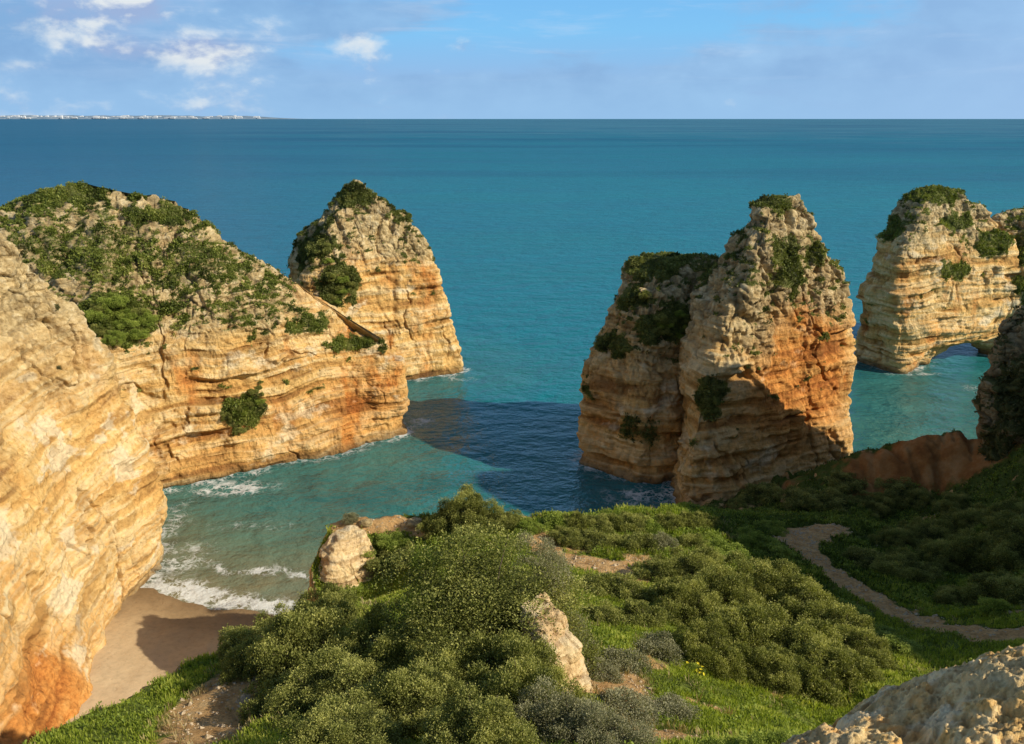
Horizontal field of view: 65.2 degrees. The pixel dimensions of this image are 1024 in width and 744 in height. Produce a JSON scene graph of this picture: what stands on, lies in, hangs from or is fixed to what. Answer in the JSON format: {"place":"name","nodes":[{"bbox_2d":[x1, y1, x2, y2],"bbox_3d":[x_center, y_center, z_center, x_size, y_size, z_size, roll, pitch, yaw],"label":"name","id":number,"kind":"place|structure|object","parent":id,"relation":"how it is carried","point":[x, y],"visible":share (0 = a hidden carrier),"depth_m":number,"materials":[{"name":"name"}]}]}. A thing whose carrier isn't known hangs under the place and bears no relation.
{"place":"outdoors","nodes":[
{"label":"outdoors","id":0,"kind":"place"},
{"bbox_2d":[0,233,167,743],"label":"cliff","id":1,"kind":"structure","parent":0,"point":[83,507],"depth_m":62.18,"materials":[{"name":"stone"}]},
{"bbox_2d":[0,115,293,118],"bbox_3d":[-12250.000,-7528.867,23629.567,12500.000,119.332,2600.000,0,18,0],"label":"hills","id":2,"kind":"structure","parent":0,"point":[137,117],"depth_m":22444.81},
{"bbox_2d":[66,588,273,722],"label":"beach","id":3,"kind":"structure","parent":0,"point":[151,634],"depth_m":62.90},
{"bbox_2d":[0,182,409,488],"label":"cliff","id":4,"kind":"structure","parent":0,"point":[175,404],"depth_m":95.00,"materials":[{"name":"stone"}]},
{"bbox_2d":[0,180,405,435],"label":"scrub","id":5,"kind":"object","parent":4,"relation":"on","point":[43,197],"visible":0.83,"depth_m":94.56,"materials":[{"name":"green plant"}]},
{"bbox_2d":[0,119,1023,614],"bbox_3d":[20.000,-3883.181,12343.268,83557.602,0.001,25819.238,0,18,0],"label":"sea","id":6,"kind":"structure","parent":0,"point":[536,233],"depth_m":308.35,"materials":[{"name":"liquid"}]},
{"bbox_2d":[288,179,463,379],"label":"sea stack","id":7,"kind":"object","parent":6,"relation":"in","point":[416,331],"visible":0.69,"depth_m":127.04,"materials":[{"name":"stone"}]},
{"bbox_2d":[286,179,435,307],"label":"scrub","id":8,"kind":"object","parent":7,"relation":"on","point":[307,247],"visible":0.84,"depth_m":124.10,"materials":[{"name":"green plant"}]},
{"bbox_2d":[576,193,856,503],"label":"sea stack","id":9,"kind":"object","parent":6,"relation":"in","point":[770,437],"visible":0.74,"depth_m":88.89,"materials":[{"name":"stone"}]},
{"bbox_2d":[580,193,856,449],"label":"scrub","id":10,"kind":"object","parent":9,"relation":"on","point":[669,267],"visible":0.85,"depth_m":90.22,"materials":[{"name":"green plant"}]},
{"bbox_2d":[854,186,1023,373],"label":"sea stack","id":11,"kind":"object","parent":6,"relation":"in","point":[901,280],"visible":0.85,"depth_m":130.62,"materials":[{"name":"stone"}]},
{"bbox_2d":[864,184,1023,330],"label":"scrub","id":12,"kind":"object","parent":11,"relation":"on","point":[952,198],"visible":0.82,"depth_m":130.46,"materials":[{"name":"green plant"}]},
{"bbox_2d":[0,0,1023,118],"label":"sky","id":13,"kind":"structure","parent":0,"point":[296,59],"materials":[{"name":"blue"}]},
{"bbox_2d":[33,430,1023,743],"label":"ground","id":14,"kind":"structure","parent":0,"point":[943,462],"depth_m":53.24,"materials":[{"name":"plant"}]},
{"bbox_2d":[215,622,272,656],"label":"shrub","id":15,"kind":"object","parent":14,"relation":"on","point":[230,633],"visible":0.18,"depth_m":32.61,"materials":[{"name":"green plant"}]},
{"bbox_2d":[214,623,291,687],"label":"shrub","id":16,"kind":"object","parent":14,"relation":"on","point":[233,660],"visible":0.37,"depth_m":28.99,"materials":[{"name":"green plant"}]},
{"bbox_2d":[234,667,316,725],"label":"shrub","id":17,"kind":"object","parent":14,"relation":"on","point":[254,709],"visible":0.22,"depth_m":25.11,"materials":[{"name":"green plant"}]},
{"bbox_2d":[251,600,313,630],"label":"shrub","id":18,"kind":"object","parent":14,"relation":"on","point":[266,620],"visible":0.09,"depth_m":34.87,"materials":[{"name":"green plant"}]},
{"bbox_2d":[239,596,366,698],"bbox_3d":[-7.250,9.631,27.803,5.063,2.909,4.363,-9,20,-24],"label":"shrub","id":19,"kind":"object","parent":14,"relation":"on","point":[280,650],"visible":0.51,"depth_m":27.64,"materials":[{"name":"green plant"}]},
{"bbox_2d":[259,644,394,727],"bbox_3d":[-5.397,9.592,23.974,4.356,1.868,3.985,4,18,13],"label":"shrub","id":20,"kind":"object","parent":14,"relation":"on","point":[351,672],"visible":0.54,"depth_m":24.23,"materials":[{"name":"green plant"}]},
{"bbox_2d":[297,581,366,630],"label":"shrub","id":21,"kind":"object","parent":14,"relation":"on","point":[328,591],"visible":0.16,"depth_m":35.04,"materials":[{"name":"green plant"}]},
{"bbox_2d":[308,525,377,599],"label":"crag","id":22,"kind":"structure","parent":14,"relation":"on","point":[343,560],"depth_m":53.11,"materials":[{"name":"stone"}]},
{"bbox_2d":[276,688,415,743],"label":"shrub","id":23,"kind":"object","parent":14,"relation":"on","point":[343,724],"visible":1,"depth_m":19.37,"materials":[{"name":"green plant"}]},
{"bbox_2d":[329,598,400,673],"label":"shrub","id":24,"kind":"object","parent":14,"relation":"on","point":[371,621],"visible":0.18,"depth_m":27.90,"materials":[{"name":"green plant"}]},
{"bbox_2d":[363,547,395,576],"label":"shrub","id":25,"kind":"object","parent":14,"relation":"on","point":[371,566],"visible":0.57,"depth_m":53.30,"materials":[{"name":"green plant"}]},
{"bbox_2d":[375,530,411,549],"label":"shrub","id":26,"kind":"object","parent":14,"relation":"on","point":[392,537],"visible":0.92,"depth_m":53.98,"materials":[{"name":"green plant"}]},
{"bbox_2d":[341,659,465,741],"bbox_3d":[-3.003,8.904,21.127,3.966,1.940,3.406,4,17,15],"label":"shrub","id":27,"kind":"object","parent":14,"relation":"on","point":[396,693],"visible":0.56,"depth_m":21.06,"materials":[{"name":"green plant"}]},
{"bbox_2d":[365,627,451,673],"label":"shrub","id":28,"kind":"object","parent":14,"relation":"on","point":[379,647],"visible":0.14,"depth_m":25.52,"materials":[{"name":"green plant"}]},
{"bbox_2d":[379,539,487,656],"bbox_3d":[-2.783,8.465,27.978,4.098,5.187,4.045,5,18,16],"label":"shrub","id":29,"kind":"object","parent":14,"relation":"on","point":[415,557],"visible":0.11,"depth_m":27.32,"materials":[{"name":"green plant"}]},
{"bbox_2d":[416,510,450,538],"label":"shrub","id":30,"kind":"object","parent":14,"relation":"on","point":[424,524],"visible":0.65,"depth_m":53.88,"materials":[{"name":"green plant"}]},
{"bbox_2d":[400,639,486,707],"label":"shrub","id":31,"kind":"object","parent":14,"relation":"on","point":[444,663],"visible":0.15,"depth_m":23.50,"materials":[{"name":"green plant"}]},
{"bbox_2d":[425,483,504,536],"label":"shrub","id":32,"kind":"object","parent":14,"relation":"on","point":[471,507],"visible":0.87,"depth_m":53.55,"materials":[{"name":"green plant"}]},
{"bbox_2d":[416,682,538,743],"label":"shrub","id":33,"kind":"object","parent":14,"relation":"on","point":[471,722],"visible":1,"depth_m":18.11,"materials":[{"name":"green plant"}]},
{"bbox_2d":[354,519,612,685],"bbox_3d":[-1.042,7.884,27.497,9.097,5.770,8.643,-6,23,-16],"label":"shrub","id":34,"kind":"object","parent":14,"relation":"on","point":[492,596],"visible":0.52,"depth_m":26.68,"materials":[{"name":"green plant"}]},
{"bbox_2d":[486,507,524,532],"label":"shrub","id":35,"kind":"object","parent":14,"relation":"on","point":[507,518],"visible":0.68,"depth_m":53.25,"materials":[{"name":"green plant"}]},
{"bbox_2d":[457,628,569,709],"bbox_3d":[-0.244,8.946,23.760,3.587,2.788,3.771,-8,18,-24],"label":"shrub","id":36,"kind":"object","parent":14,"relation":"on","point":[542,647],"visible":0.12,"depth_m":23.69,"materials":[{"name":"green plant"}]},
{"bbox_2d":[22,444,1023,743],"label":"weeds","id":37,"kind":"object","parent":14,"relation":"on","point":[860,516],"visible":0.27,"depth_m":49.38,"materials":[{"name":"green plant"}]},
{"bbox_2d":[24,537,1023,743],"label":"grass","id":38,"kind":"structure","parent":14,"relation":"on","point":[681,672],"depth_m":31.16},
{"bbox_2d":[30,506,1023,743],"bbox_3d":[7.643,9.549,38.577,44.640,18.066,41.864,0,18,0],"label":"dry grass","id":39,"kind":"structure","parent":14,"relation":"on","point":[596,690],"depth_m":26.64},
{"bbox_2d":[462,634,596,723],"bbox_3d":[0.232,8.788,21.799,3.658,2.524,3.725,17,21,38],"label":"shrub","id":40,"kind":"object","parent":14,"relation":"on","point":[513,678],"visible":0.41,"depth_m":21.62,"materials":[{"name":"green plant"}]},
{"bbox_2d":[311,502,748,602],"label":"grass","id":41,"kind":"structure","parent":14,"relation":"on","point":[661,508],"depth_m":53.22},
{"bbox_2d":[479,529,599,660],"bbox_3d":[0.940,8.122,28.716,4.936,5.026,4.366,7,15,18],"label":"shrub","id":42,"kind":"object","parent":14,"relation":"on","point":[554,556],"visible":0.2,"depth_m":28.40,"materials":[{"name":"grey plant"}]},
{"bbox_2d":[537,510,572,535],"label":"shrub","id":43,"kind":"object","parent":14,"relation":"on","point":[551,521],"visible":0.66,"depth_m":53.35,"materials":[{"name":"green plant"}]},
{"bbox_2d":[520,592,592,692],"bbox_3d":[1.272,9.825,25.789,2.986,4.277,2.894,16,24,42],"label":"rock outcrop","id":44,"kind":"object","parent":14,"relation":"on","point":[569,649],"visible":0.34,"depth_m":25.16,"materials":[{"name":"stone"}]},
{"bbox_2d":[509,675,611,743],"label":"shrub","id":45,"kind":"object","parent":14,"relation":"on","point":[549,713],"visible":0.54,"depth_m":19.53,"materials":[{"name":"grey plant"}]},
{"bbox_2d":[547,525,583,549],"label":"shrub","id":46,"kind":"object","parent":14,"relation":"on","point":[569,534],"visible":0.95,"depth_m":51.43,"materials":[{"name":"green plant"}]},
{"bbox_2d":[562,510,591,530],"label":"shrub","id":47,"kind":"object","parent":14,"relation":"on","point":[577,518],"visible":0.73,"depth_m":53.08,"materials":[{"name":"green plant"}]},
{"bbox_2d":[142,514,1023,743],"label":"pebbles","id":48,"kind":"object","parent":14,"relation":"on","point":[243,697],"visible":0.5,"depth_m":39.41,"materials":[{"name":"stone"}]},
{"bbox_2d":[572,526,613,550],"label":"shrub","id":49,"kind":"object","parent":14,"relation":"on","point":[589,535],"visible":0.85,"depth_m":51.15,"materials":[{"name":"green plant"}]},
{"bbox_2d":[577,513,615,534],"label":"shrub","id":50,"kind":"object","parent":14,"relation":"on","point":[602,524],"visible":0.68,"depth_m":53.12,"materials":[{"name":"green plant"}]},
{"bbox_2d":[576,570,627,597],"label":"shrub","id":51,"kind":"object","parent":14,"relation":"on","point":[604,579],"visible":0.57,"depth_m":40.92,"materials":[{"name":"green plant"}]},
{"bbox_2d":[576,599,628,626],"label":"shrub","id":52,"kind":"object","parent":14,"relation":"on","point":[608,610],"visible":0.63,"depth_m":35.92,"materials":[{"name":"green plant"}]},
{"bbox_2d":[545,700,660,743],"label":"shrub","id":53,"kind":"object","parent":14,"relation":"on","point":[618,727],"visible":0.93,"depth_m":18.64,"materials":[{"name":"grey plant"}]},
{"bbox_2d":[584,656,624,684],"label":"shrub","id":54,"kind":"object","parent":14,"relation":"on","point":[605,666],"visible":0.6,"depth_m":27.04,"materials":[{"name":"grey plant"}]},
{"bbox_2d":[597,645,654,678],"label":"shrub","id":55,"kind":"object","parent":14,"relation":"on","point":[621,657],"visible":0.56,"depth_m":29.23,"materials":[{"name":"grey plant"}]},
{"bbox_2d":[592,684,663,726],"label":"shrub","id":56,"kind":"object","parent":14,"relation":"on","point":[618,698],"visible":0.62,"depth_m":23.90,"materials":[{"name":"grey plant"}]},
{"bbox_2d":[601,573,656,602],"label":"shrub","id":57,"kind":"object","parent":14,"relation":"on","point":[634,590],"visible":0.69,"depth_m":40.50,"materials":[{"name":"green plant"}]},
{"bbox_2d":[616,510,651,533],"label":"shrub","id":58,"kind":"object","parent":14,"relation":"on","point":[636,520],"visible":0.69,"depth_m":53.89,"materials":[{"name":"green plant"}]},
{"bbox_2d":[618,531,662,554],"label":"shrub","id":59,"kind":"object","parent":14,"relation":"on","point":[634,539],"visible":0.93,"depth_m":50.89,"materials":[{"name":"green plant"}]},
{"bbox_2d":[615,595,672,629],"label":"shrub","id":60,"kind":"object","parent":14,"relation":"on","point":[635,611],"visible":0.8,"depth_m":36.61,"materials":[{"name":"green plant"}]},
{"bbox_2d":[630,555,676,580],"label":"shrub","id":61,"kind":"object","parent":14,"relation":"on","point":[651,567],"visible":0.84,"depth_m":45.17,"materials":[{"name":"green plant"}]},
{"bbox_2d":[630,630,683,665],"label":"shrub","id":62,"kind":"object","parent":14,"relation":"on","point":[657,643],"visible":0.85,"depth_m":31.96,"materials":[{"name":"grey plant"}]},
{"bbox_2d":[653,511,684,530],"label":"shrub","id":63,"kind":"object","parent":14,"relation":"on","point":[666,520],"visible":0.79,"depth_m":55.11,"materials":[{"name":"green plant"}]},
{"bbox_2d":[638,691,702,725],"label":"shrub","id":64,"kind":"object","parent":14,"relation":"on","point":[667,702],"visible":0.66,"depth_m":24.64,"materials":[{"name":"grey plant"}]},
{"bbox_2d":[649,572,723,628],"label":"shrub","id":65,"kind":"object","parent":14,"relation":"on","point":[689,601],"visible":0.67,"depth_m":38.66,"materials":[{"name":"green plant"}]},
{"bbox_2d":[653,545,727,583],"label":"shrub","id":66,"kind":"object","parent":14,"relation":"on","point":[690,563],"visible":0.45,"depth_m":45.24,"materials":[{"name":"green plant"}]},
{"bbox_2d":[672,532,709,548],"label":"shrub","id":67,"kind":"object","parent":14,"relation":"on","point":[692,538],"visible":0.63,"depth_m":52.81,"materials":[{"name":"green plant"}]},
{"bbox_2d":[669,611,754,684],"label":"shrub","id":68,"kind":"object","parent":14,"relation":"on","point":[695,642],"visible":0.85,"depth_m":32.85,"materials":[{"name":"green plant"}]},
{"bbox_2d":[694,558,769,613],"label":"shrub","id":69,"kind":"object","parent":14,"relation":"on","point":[730,585],"visible":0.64,"depth_m":41.95,"materials":[{"name":"green plant"}]},
{"bbox_2d":[703,599,790,650],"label":"shrub","id":70,"kind":"object","parent":14,"relation":"on","point":[739,620],"visible":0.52,"depth_m":36.82,"materials":[{"name":"green plant"}]},
{"bbox_2d":[730,526,781,550],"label":"shrub","id":71,"kind":"object","parent":14,"relation":"on","point":[744,537],"visible":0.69,"depth_m":55.07,"materials":[{"name":"green plant"}]},
{"bbox_2d":[722,549,801,607],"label":"shrub","id":72,"kind":"object","parent":14,"relation":"on","point":[764,574],"visible":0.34,"depth_m":44.81,"materials":[{"name":"green plant"}]},
{"bbox_2d":[741,481,782,505],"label":"shrub","id":73,"kind":"object","parent":14,"relation":"on","point":[763,488],"visible":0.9,"depth_m":80.77,"materials":[{"name":"green plant"}]},
{"bbox_2d":[733,642,805,708],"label":"shrub","id":74,"kind":"object","parent":14,"relation":"on","point":[765,661],"visible":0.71,"depth_m":32.52,"materials":[{"name":"green plant"}]},
{"bbox_2d":[757,541,801,563],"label":"shrub","id":75,"kind":"object","parent":14,"relation":"on","point":[780,551],"visible":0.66,"depth_m":53.22,"materials":[{"name":"green plant"}]},
{"bbox_2d":[742,610,846,668],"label":"shrub","id":76,"kind":"object","parent":14,"relation":"on","point":[801,630],"visible":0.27,"depth_m":36.28,"materials":[{"name":"green plant"}]},
{"bbox_2d":[775,484,820,510],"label":"shrub","id":77,"kind":"object","parent":14,"relation":"on","point":[790,500],"visible":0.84,"depth_m":75.23,"materials":[{"name":"green plant"}]},
{"bbox_2d":[758,572,839,624],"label":"shrub","id":78,"kind":"object","parent":14,"relation":"on","point":[792,599],"visible":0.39,"depth_m":42.66,"materials":[{"name":"green plant"}]},
{"bbox_2d":[794,658,848,708],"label":"shrub","id":79,"kind":"object","parent":14,"relation":"on","point":[826,686],"visible":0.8,"depth_m":32.28,"materials":[{"name":"green plant"}]},
{"bbox_2d":[806,486,856,512],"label":"shrub","id":80,"kind":"object","parent":14,"relation":"on","point":[817,499],"visible":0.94,"depth_m":73.84,"materials":[{"name":"green plant"}]},
{"bbox_2d":[788,633,887,695],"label":"shrub","id":81,"kind":"object","parent":14,"relation":"on","point":[842,660],"visible":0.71,"depth_m":33.72,"materials":[{"name":"green plant"}]},
{"bbox_2d":[789,596,894,652],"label":"shrub","id":82,"kind":"object","parent":14,"relation":"on","point":[840,614],"visible":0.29,"depth_m":40.11,"materials":[{"name":"green plant"}]},
{"bbox_2d":[823,469,868,493],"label":"shrub","id":83,"kind":"object","parent":14,"relation":"on","point":[839,483],"visible":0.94,"depth_m":76.40,"materials":[{"name":"green plant"}]},
{"bbox_2d":[679,428,1023,603],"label":"grass","id":84,"kind":"structure","parent":14,"relation":"on","point":[835,541],"depth_m":58.96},
{"bbox_2d":[839,545,885,569],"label":"shrub","id":85,"kind":"object","parent":14,"relation":"on","point":[869,556],"visible":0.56,"depth_m":54.31,"materials":[{"name":"green plant"}]},
{"bbox_2d":[831,621,905,673],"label":"shrub","id":86,"kind":"object","parent":14,"relation":"on","point":[870,645],"visible":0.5,"depth_m":37.06,"materials":[{"name":"green plant"}]},
{"bbox_2d":[853,490,907,517],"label":"shrub","id":87,"kind":"object","parent":14,"relation":"on","point":[879,501],"visible":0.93,"depth_m":73.08,"materials":[{"name":"green plant"}]},
{"bbox_2d":[867,524,925,550],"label":"shrub","id":88,"kind":"object","parent":14,"relation":"on","point":[895,537],"visible":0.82,"depth_m":57.95,"materials":[{"name":"green plant"}]},
{"bbox_2d":[873,477,928,502],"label":"shrub","id":89,"kind":"object","parent":14,"relation":"on","point":[892,488],"visible":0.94,"depth_m":74.06,"materials":[{"name":"green plant"}]},
{"bbox_2d":[781,643,1023,743],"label":"boulder","id":90,"kind":"object","parent":14,"relation":"on","point":[979,699],"visible":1,"depth_m":8.09,"materials":[{"name":"stone"}]},
{"bbox_2d":[881,632,923,658],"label":"shrub","id":91,"kind":"object","parent":14,"relation":"on","point":[908,645],"visible":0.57,"depth_m":38.15,"materials":[{"name":"green plant"}]},
{"bbox_2d":[867,546,947,584],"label":"shrub","id":92,"kind":"object","parent":14,"relation":"on","point":[903,565],"visible":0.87,"depth_m":51.20,"materials":[{"name":"green plant"}]},
{"bbox_2d":[894,486,935,511],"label":"shrub","id":93,"kind":"object","parent":14,"relation":"on","point":[925,498],"visible":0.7,"depth_m":72.33,"materials":[{"name":"green plant"}]},
{"bbox_2d":[896,516,958,543],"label":"shrub","id":94,"kind":"object","parent":14,"relation":"on","point":[924,529],"visible":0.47,"depth_m":59.49,"materials":[{"name":"green plant"}]},
{"bbox_2d":[905,533,978,575],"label":"shrub","id":95,"kind":"object","parent":14,"relation":"on","point":[939,551],"visible":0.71,"depth_m":52.76,"materials":[{"name":"green plant"}]},
{"bbox_2d":[931,491,973,520],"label":"shrub","id":96,"kind":"object","parent":14,"relation":"on","point":[957,500],"visible":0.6,"depth_m":66.77,"materials":[{"name":"green plant"}]},
{"bbox_2d":[931,584,974,606],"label":"shrub","id":97,"kind":"object","parent":14,"relation":"on","point":[944,594],"visible":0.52,"depth_m":45.80,"materials":[{"name":"green plant"}]},
{"bbox_2d":[932,502,987,533],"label":"shrub","id":98,"kind":"object","parent":14,"relation":"on","point":[961,519],"visible":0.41,"depth_m":59.03,"materials":[{"name":"green plant"}]},
{"bbox_2d":[945,527,1015,573],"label":"shrub","id":99,"kind":"object","parent":14,"relation":"on","point":[970,545],"visible":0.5,"depth_m":51.88,"materials":[{"name":"green plant"}]},
{"bbox_2d":[957,568,1013,605],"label":"shrub","id":100,"kind":"object","parent":14,"relation":"on","point":[973,590],"visible":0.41,"depth_m":45.03,"materials":[{"name":"green plant"}]},
{"bbox_2d":[977,595,1016,617],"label":"shrub","id":101,"kind":"object","parent":14,"relation":"on","point":[992,606],"visible":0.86,"depth_m":41.04,"materials":[{"name":"green plant"}]},
{"bbox_2d":[980,535,1023,576],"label":"shrub","id":102,"kind":"object","parent":14,"relation":"on","point":[1001,555],"visible":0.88,"depth_m":49.03,"materials":[{"name":"green plant"}]},
{"bbox_2d":[982,493,1023,535],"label":"shrub","id":103,"kind":"object","parent":14,"relation":"on","point":[992,517],"visible":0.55,"depth_m":52.69,"materials":[{"name":"green plant"}]},
{"bbox_2d":[983,573,1023,606],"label":"shrub","id":104,"kind":"object","parent":14,"relation":"on","point":[1012,592],"visible":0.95,"depth_m":42.97,"materials":[{"name":"green plant"}]},
{"bbox_2d":[988,509,1023,550],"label":"shrub","id":105,"kind":"object","parent":14,"relation":"on","point":[1014,525],"visible":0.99,"depth_m":50.05,"materials":[{"name":"green plant"}]},
{"bbox_2d":[330,515,1023,642],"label":"path","id":106,"kind":"structure","parent":0,"point":[1001,634],"depth_m":49.79,"materials":[{"name":"soil"}]},
{"bbox_2d":[971,305,1023,460],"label":"cliff","id":107,"kind":"structure","parent":0,"point":[1012,348],"depth_m":70.47,"materials":[{"name":"stone"}]},
{"bbox_2d":[973,305,1023,462],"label":"scrub","id":108,"kind":"object","parent":107,"relation":"on","point":[1002,397],"visible":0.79,"depth_m":70.10,"materials":[{"name":"green plant"}]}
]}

